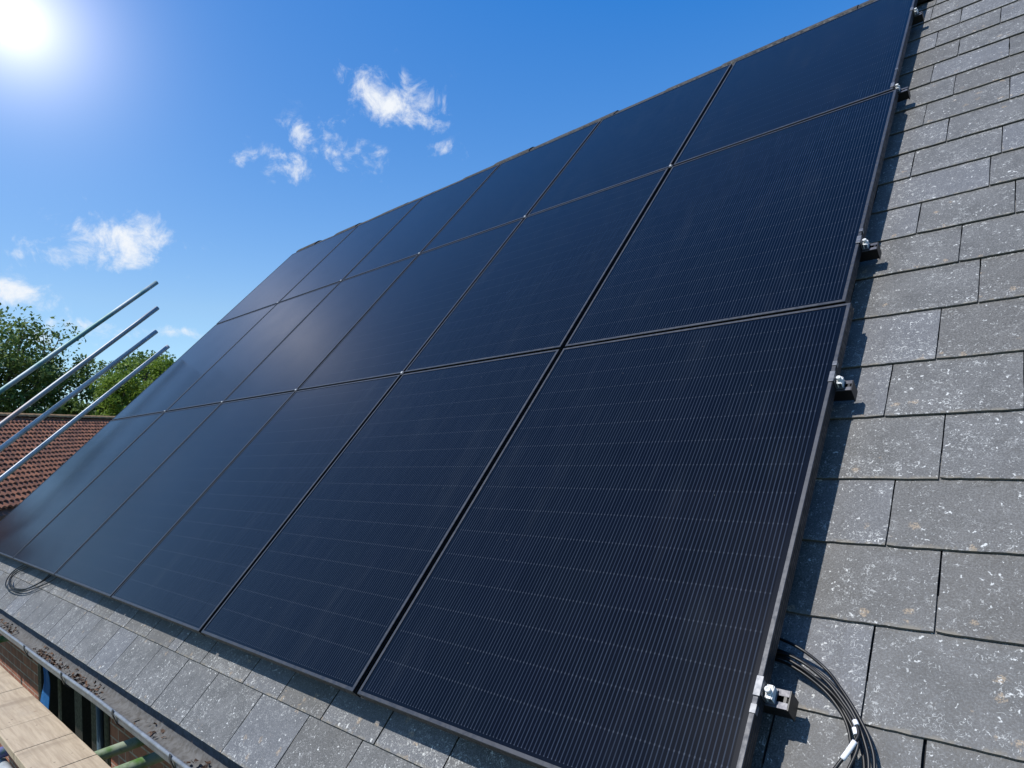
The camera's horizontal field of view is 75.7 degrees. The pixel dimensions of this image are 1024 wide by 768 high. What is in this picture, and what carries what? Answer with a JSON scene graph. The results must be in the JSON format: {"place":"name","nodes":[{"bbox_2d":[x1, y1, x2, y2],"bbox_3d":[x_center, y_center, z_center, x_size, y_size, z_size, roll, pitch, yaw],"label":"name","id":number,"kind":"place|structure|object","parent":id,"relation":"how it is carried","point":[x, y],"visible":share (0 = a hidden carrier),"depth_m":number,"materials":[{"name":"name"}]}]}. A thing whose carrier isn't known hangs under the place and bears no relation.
{"place":"outdoors","nodes":[
{"label":"outdoors","id":0,"kind":"place"},
{"bbox_2d":[0,757,12,767],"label":"scaffold ledger","id":1,"kind":"object","parent":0,"point":[4,763],"visible":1,"depth_m":2.96,"materials":[{"name":"metal"}]},
{"bbox_2d":[0,746,9,758],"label":"scaffold transom","id":2,"kind":"object","parent":1,"relation":"on","point":[3,753],"visible":0.1,"depth_m":2.99,"materials":[{"name":"paint"}]},
{"bbox_2d":[0,714,72,759],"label":"scaffold board","id":3,"kind":"object","parent":2,"relation":"on","point":[26,735],"visible":0.9,"depth_m":3.03,"materials":[{"name":"brown wood"}]},
{"bbox_2d":[0,687,52,729],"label":"scaffold board","id":4,"kind":"object","parent":1,"relation":"on","point":[20,705],"visible":0.9,"depth_m":3.34,"materials":[{"name":"brown wood"}]},
{"bbox_2d":[94,737,144,759],"bbox_3d":[-2.049,1.639,2.655,0.048,0.048,1.208,-7,-5,42],"label":"scaffold transom","id":5,"kind":"object","parent":1,"relation":"on","point":[108,752],"visible":0.51,"depth_m":2.95,"materials":[{"name":"green metal"}]},
{"bbox_2d":[14,733,96,767],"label":"scaffold board","id":6,"kind":"object","parent":5,"relation":"on","point":[66,750],"visible":0.92,"depth_m":2.81,"materials":[{"name":"brown wood"}]},
{"bbox_2d":[113,752,163,767],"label":"scaffold transom","id":7,"kind":"object","parent":1,"relation":"on","point":[148,760],"visible":0.45,"depth_m":2.81,"materials":[{"name":"green metal"}]},
{"bbox_2d":[61,755,110,767],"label":"scaffold board","id":8,"kind":"object","parent":7,"relation":"on","point":[95,761],"visible":1,"depth_m":2.70,"materials":[{"name":"brown wood"}]},
{"bbox_2d":[0,412,114,520],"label":"neighbour house","id":9,"kind":"structure","parent":0,"point":[19,485],"depth_m":13.12,"materials":[{"name":"tile"}]},
{"bbox_2d":[0,330,157,451],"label":"scaffold rail","id":10,"kind":"object","parent":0,"point":[36,421],"visible":1,"depth_m":6.88,"materials":[{"name":"silver metal"}]},
{"bbox_2d":[0,306,158,427],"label":"scaffold rail","id":11,"kind":"object","parent":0,"point":[33,400],"visible":1,"depth_m":6.90,"materials":[{"name":"silver metal"}]},
{"bbox_2d":[0,280,158,394],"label":"scaffold rail","id":12,"kind":"object","parent":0,"point":[34,367],"visible":1,"depth_m":6.92,"materials":[{"name":"silver metal"}]},
{"bbox_2d":[0,345,169,482],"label":"scaffold rail","id":13,"kind":"object","parent":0,"point":[41,446],"visible":1,"depth_m":6.89,"materials":[{"name":"silver metal"}]},
{"bbox_2d":[0,0,867,410],"label":"sky","id":14,"kind":"structure","parent":0,"point":[192,148],"materials":[{"name":"blue"}]},
{"label":"ground","id":15,"kind":"structure","parent":0,"visible":0},
{"bbox_2d":[0,302,111,412],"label":"broadleaf tree","id":16,"kind":"object","parent":15,"relation":"on","point":[14,364],"visible":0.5,"depth_m":22.15,"materials":[{"name":"green plant"}]},
{"bbox_2d":[22,397,103,419],"bbox_3d":[-14.762,3.184,21.366,3.120,5.523,2.660,-2,-4,-28],"label":"garden bush","id":17,"kind":"object","parent":15,"relation":"on","point":[76,408],"visible":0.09,"depth_m":21.30,"materials":[{"name":"green plant"}]},
{"bbox_2d":[55,402,115,419],"bbox_3d":[-14.230,3.221,22.670,2.229,5.539,2.616,-7,-5,42],"label":"garden bush","id":18,"kind":"object","parent":15,"relation":"on","point":[96,408],"visible":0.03,"depth_m":22.67,"materials":[{"name":"green plant"}]},
{"bbox_2d":[89,354,173,415],"bbox_3d":[-12.284,2.400,23.215,5.020,6.992,5.017,-7,-5,42],"label":"broadleaf tree","id":19,"kind":"object","parent":15,"relation":"on","point":[121,398],"visible":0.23,"depth_m":21.33,"materials":[{"name":"green plant"}]},
{"bbox_2d":[90,349,175,399],"bbox_3d":[-14.734,2.371,26.579,3.950,7.778,3.951,-7,-5,42],"label":"broadleaf tree","id":20,"kind":"object","parent":15,"relation":"on","point":[143,359],"visible":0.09,"depth_m":26.58,"materials":[{"name":"green plant"}]},
{"bbox_2d":[0,0,1023,767],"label":"house","id":21,"kind":"structure","parent":15,"relation":"on","point":[904,618],"depth_m":1.91,"materials":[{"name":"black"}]},
{"bbox_2d":[0,635,8,642],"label":"scaffold transom","id":22,"kind":"object","parent":21,"relation":"attached to","point":[3,638],"visible":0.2,"depth_m":4.75,"materials":[{"name":"green metal"}]},
{"bbox_2d":[0,665,22,692],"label":"scaffold board","id":23,"kind":"object","parent":22,"relation":"on","point":[9,682],"visible":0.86,"depth_m":3.73,"materials":[{"name":"brown wood"}]},
{"bbox_2d":[10,566,49,589],"bbox_3d":[-3.448,1.374,4.708,0.777,0.021,0.222,-7,39,42],"label":"looped cable","id":24,"kind":"object","parent":21,"relation":"hanging from","point":[29,587],"visible":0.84,"depth_m":4.59,"materials":[{"name":"black rubber"}]},
{"bbox_2d":[8,565,51,590],"bbox_3d":[-3.486,1.391,4.749,0.811,0.021,0.232,-7,39,42],"label":"looped cable","id":25,"kind":"object","parent":21,"relation":"hanging from","point":[14,572],"visible":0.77,"depth_m":4.87,"materials":[{"name":"black rubber"}]},
{"bbox_2d":[5,564,56,591],"bbox_3d":[-3.437,1.387,4.689,1.055,0.021,0.237,-7,39,42],"label":"looped cable","id":26,"kind":"object","parent":21,"relation":"hanging from","point":[24,590],"visible":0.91,"depth_m":4.62,"materials":[{"name":"black rubber"}]},
{"bbox_2d":[40,667,49,709],"bbox_3d":[-3.105,2.195,4.402,0.370,0.769,0.068,-7,-5,42],"label":"plastic strip","id":27,"kind":"object","parent":21,"relation":"hanging from","point":[45,698],"visible":0.3,"depth_m":4.43,"materials":[{"name":"blue plastic"}]},
{"bbox_2d":[38,663,110,766],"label":"window","id":28,"kind":"structure","parent":21,"relation":"in","point":[78,713],"depth_m":4.25,"materials":[{"name":"black glass"}]},
{"bbox_2d":[0,619,210,767],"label":"leaf litter","id":29,"kind":"object","parent":21,"relation":"on","point":[41,653],"visible":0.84,"depth_m":3.40,"materials":[{"name":"brown plant"}]},
{"bbox_2d":[763,688,798,721],"bbox_3d":[-2.023,0.991,3.706,7.060,0.078,0.070,-7,39,42],"label":"mounting rail","id":30,"kind":"object","parent":21,"relation":"attached to","point":[786,704],"visible":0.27,"depth_m":1.34,"materials":[{"name":"black metal"}]},
{"bbox_2d":[0,412,164,560],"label":"solar module","id":31,"kind":"object","parent":30,"relation":"on","point":[25,522],"visible":0.78,"depth_m":5.82,"materials":[{"name":"black"}]},
{"bbox_2d":[13,403,221,576],"bbox_3d":[-2.993,0.739,5.035,1.159,0.036,1.554,-7,39,42],"label":"solar module","id":32,"kind":"object","parent":30,"relation":"on","point":[61,539],"visible":0.82,"depth_m":4.94,"materials":[{"name":"black"}]},
{"bbox_2d":[54,392,294,599],"bbox_3d":[-2.162,0.638,4.275,1.109,0.036,1.554,-7,39,42],"label":"solar module","id":33,"kind":"object","parent":30,"relation":"on","point":[112,553],"visible":0.87,"depth_m":4.16,"materials":[{"name":"black"}]},
{"bbox_2d":[111,375,400,635],"bbox_3d":[-1.345,0.539,3.529,1.120,0.036,1.554,-7,39,42],"label":"solar module","id":34,"kind":"object","parent":30,"relation":"attached to","point":[190,572],"visible":0.85,"depth_m":3.40,"materials":[{"name":"black"}]},
{"bbox_2d":[201,349,560,696],"bbox_3d":[-0.528,0.439,2.781,1.101,0.036,1.554,-7,39,42],"label":"solar module","id":35,"kind":"object","parent":30,"relation":"attached to","point":[327,588],"visible":0.86,"depth_m":2.62,"materials":[{"name":"black"}]},
{"bbox_2d":[357,303,853,767],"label":"solar module","id":36,"kind":"object","parent":30,"relation":"attached to","point":[607,582],"visible":1,"depth_m":1.81,"materials":[{"name":"black"}]},
{"bbox_2d":[749,703,758,715],"bbox_3d":[0.484,0.651,1.316,0.012,0.014,0.018,-7,39,42],"label":"frame clip","id":37,"kind":"object","parent":36,"relation":"attached to","point":[754,708],"visible":1,"depth_m":1.31,"materials":[{"name":"silver metal"}]},
{"bbox_2d":[832,361,838,368],"bbox_3d":[0.934,-0.056,1.902,0.012,0.014,0.018,-7,39,42],"label":"frame clip","id":38,"kind":"object","parent":36,"relation":"attached to","point":[835,363],"visible":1,"depth_m":1.90,"materials":[{"name":"silver metal"}]},
{"bbox_2d":[753,675,778,704],"bbox_3d":[0.517,0.625,1.341,0.033,0.038,0.042,-7,39,42],"label":"end clamp","id":39,"kind":"object","parent":30,"relation":"attached to","point":[765,691],"visible":1,"depth_m":1.34,"materials":[{"name":"silver metal"}]},
{"bbox_2d":[775,658,854,767],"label":"solar cable","id":40,"kind":"object","parent":21,"relation":"on","point":[825,691],"visible":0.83,"depth_m":1.35,"materials":[{"name":"black rubber"}]},
{"bbox_2d":[775,655,859,767],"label":"solar cable","id":41,"kind":"object","parent":21,"relation":"on","point":[854,729],"visible":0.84,"depth_m":1.33,"materials":[{"name":"black rubber"}]},
{"bbox_2d":[776,651,860,767],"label":"solar cable","id":42,"kind":"object","parent":21,"relation":"on","point":[848,750],"visible":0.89,"depth_m":1.30,"materials":[{"name":"black rubber"}]},
{"bbox_2d":[776,654,865,767],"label":"solar cable","id":43,"kind":"object","parent":21,"relation":"on","point":[861,751],"visible":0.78,"depth_m":1.27,"materials":[{"name":"black rubber"}]},
{"bbox_2d":[777,648,870,767],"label":"solar cable","id":44,"kind":"object","parent":21,"relation":"on","point":[855,716],"visible":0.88,"depth_m":1.30,"materials":[{"name":"black rubber"}]},
{"bbox_2d":[780,637,876,767],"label":"solar cable","id":45,"kind":"object","parent":21,"relation":"on","point":[831,675],"visible":0.88,"depth_m":1.33,"materials":[{"name":"black rubber"}]},
{"bbox_2d":[834,380,857,401],"bbox_3d":[-1.621,0.356,4.235,7.054,0.078,0.070,-7,39,42],"label":"mounting rail","id":46,"kind":"object","parent":21,"relation":"attached to","point":[849,391],"visible":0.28,"depth_m":1.87,"materials":[{"name":"black metal"}]},
{"bbox_2d":[828,371,845,388],"bbox_3d":[0.921,-0.010,1.869,0.033,0.038,0.042,-7,39,42],"label":"end clamp","id":47,"kind":"object","parent":46,"relation":"attached to","point":[839,382],"visible":1,"depth_m":1.86,"materials":[{"name":"silver metal"}]},
{"bbox_2d":[860,242,881,261],"bbox_3d":[-1.320,-0.123,4.637,7.042,0.078,0.070,-7,39,42],"label":"mounting rail","id":48,"kind":"object","parent":21,"relation":"attached to","point":[873,252],"visible":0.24,"depth_m":2.28,"materials":[{"name":"black metal"}]},
{"bbox_2d":[856,235,869,249],"bbox_3d":[1.214,-0.488,2.279,0.033,0.038,0.042,-7,39,42],"label":"end clamp","id":49,"kind":"object","parent":48,"relation":"attached to","point":[864,243],"visible":1,"depth_m":2.27,"materials":[{"name":"silver metal"}]},
{"bbox_2d":[897,86,910,102],"bbox_3d":[-0.772,-0.991,5.363,7.028,0.078,0.070,-7,39,42],"label":"mounting rail","id":50,"kind":"object","parent":21,"relation":"attached to","point":[904,94],"visible":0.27,"depth_m":3.00,"materials":[{"name":"black metal"}]},
{"bbox_2d":[112,304,276,419],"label":"solar module","id":51,"kind":"object","parent":50,"relation":"on","point":[171,385],"visible":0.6,"depth_m":6.72,"materials":[{"name":"black"}]},
{"bbox_2d":[167,282,339,411],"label":"solar module","id":52,"kind":"object","parent":50,"relation":"on","point":[235,366],"visible":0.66,"depth_m":5.84,"materials":[{"name":"black"}]},
{"bbox_2d":[224,255,418,401],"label":"solar module","id":53,"kind":"object","parent":50,"relation":"on","point":[303,350],"visible":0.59,"depth_m":5.07,"materials":[{"name":"black"}]},
{"bbox_2d":[298,218,523,390],"bbox_3d":[-0.661,-0.535,4.421,1.120,0.036,1.554,-7,39,42],"label":"solar module","id":54,"kind":"object","parent":50,"relation":"on","point":[396,328],"visible":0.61,"depth_m":4.31,"materials":[{"name":"black"}]},
{"bbox_2d":[405,168,669,373],"bbox_3d":[0.155,-0.636,3.673,1.101,0.036,1.554,-7,39,42],"label":"solar module","id":55,"kind":"object","parent":50,"relation":"on","point":[536,285],"visible":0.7,"depth_m":3.54,"materials":[{"name":"black"}]},
{"bbox_2d":[565,89,897,347],"bbox_3d":[0.982,-0.735,2.919,1.145,0.037,1.554,-7,39,42],"label":"solar module","id":56,"kind":"object","parent":50,"relation":"on","point":[771,223],"visible":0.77,"depth_m":2.76,"materials":[{"name":"black"}]},
{"bbox_2d":[890,82,900,92],"bbox_3d":[1.754,-1.355,3.011,0.033,0.038,0.042,-7,39,42],"label":"end clamp","id":57,"kind":"object","parent":50,"relation":"attached to","point":[896,86],"visible":0.87,"depth_m":3.00,"materials":[{"name":"silver metal"}]},
{"bbox_2d":[912,11,924,25],"bbox_3d":[-0.357,-1.648,5.913,7.016,0.078,0.070,-7,39,42],"label":"mounting rail","id":58,"kind":"object","parent":21,"relation":"attached to","point":[918,18],"visible":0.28,"depth_m":3.56,"materials":[{"name":"black metal"}]},
{"bbox_2d":[217,226,356,323],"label":"solar module","id":59,"kind":"object","parent":58,"relation":"on","point":[284,279],"visible":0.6,"depth_m":7.58,"materials":[{"name":"black"}]},
{"bbox_2d":[279,198,421,302],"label":"solar module","id":60,"kind":"object","parent":58,"relation":"on","point":[344,258],"visible":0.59,"depth_m":6.71,"materials":[{"name":"black"}]},
{"bbox_2d":[343,164,499,279],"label":"solar module","id":61,"kind":"object","parent":58,"relation":"on","point":[419,226],"visible":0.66,"depth_m":5.94,"materials":[{"name":"black"}]},
{"bbox_2d":[421,121,600,253],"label":"solar module","id":62,"kind":"object","parent":58,"relation":"on","point":[512,190],"visible":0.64,"depth_m":5.19,"materials":[{"name":"black"}]},
{"bbox_2d":[527,64,731,216],"bbox_3d":[0.811,-1.664,4.527,1.101,0.036,1.421,-7,39,42],"label":"solar module","id":63,"kind":"object","parent":58,"relation":"on","point":[648,137],"visible":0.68,"depth_m":4.43,"materials":[{"name":"black"}]},
{"bbox_2d":[673,0,917,165],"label":"solar module","id":64,"kind":"object","parent":58,"relation":"on","point":[851,58],"visible":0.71,"depth_m":3.66,"materials":[{"name":"black"}]},
{"bbox_2d":[910,7,918,15],"bbox_3d":[2.173,-2.013,3.557,0.033,0.038,0.042,-7,39,42],"label":"end clamp","id":65,"kind":"object","parent":58,"relation":"attached to","point":[915,10],"visible":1,"depth_m":3.55,"materials":[{"name":"silver metal"}]}
]}

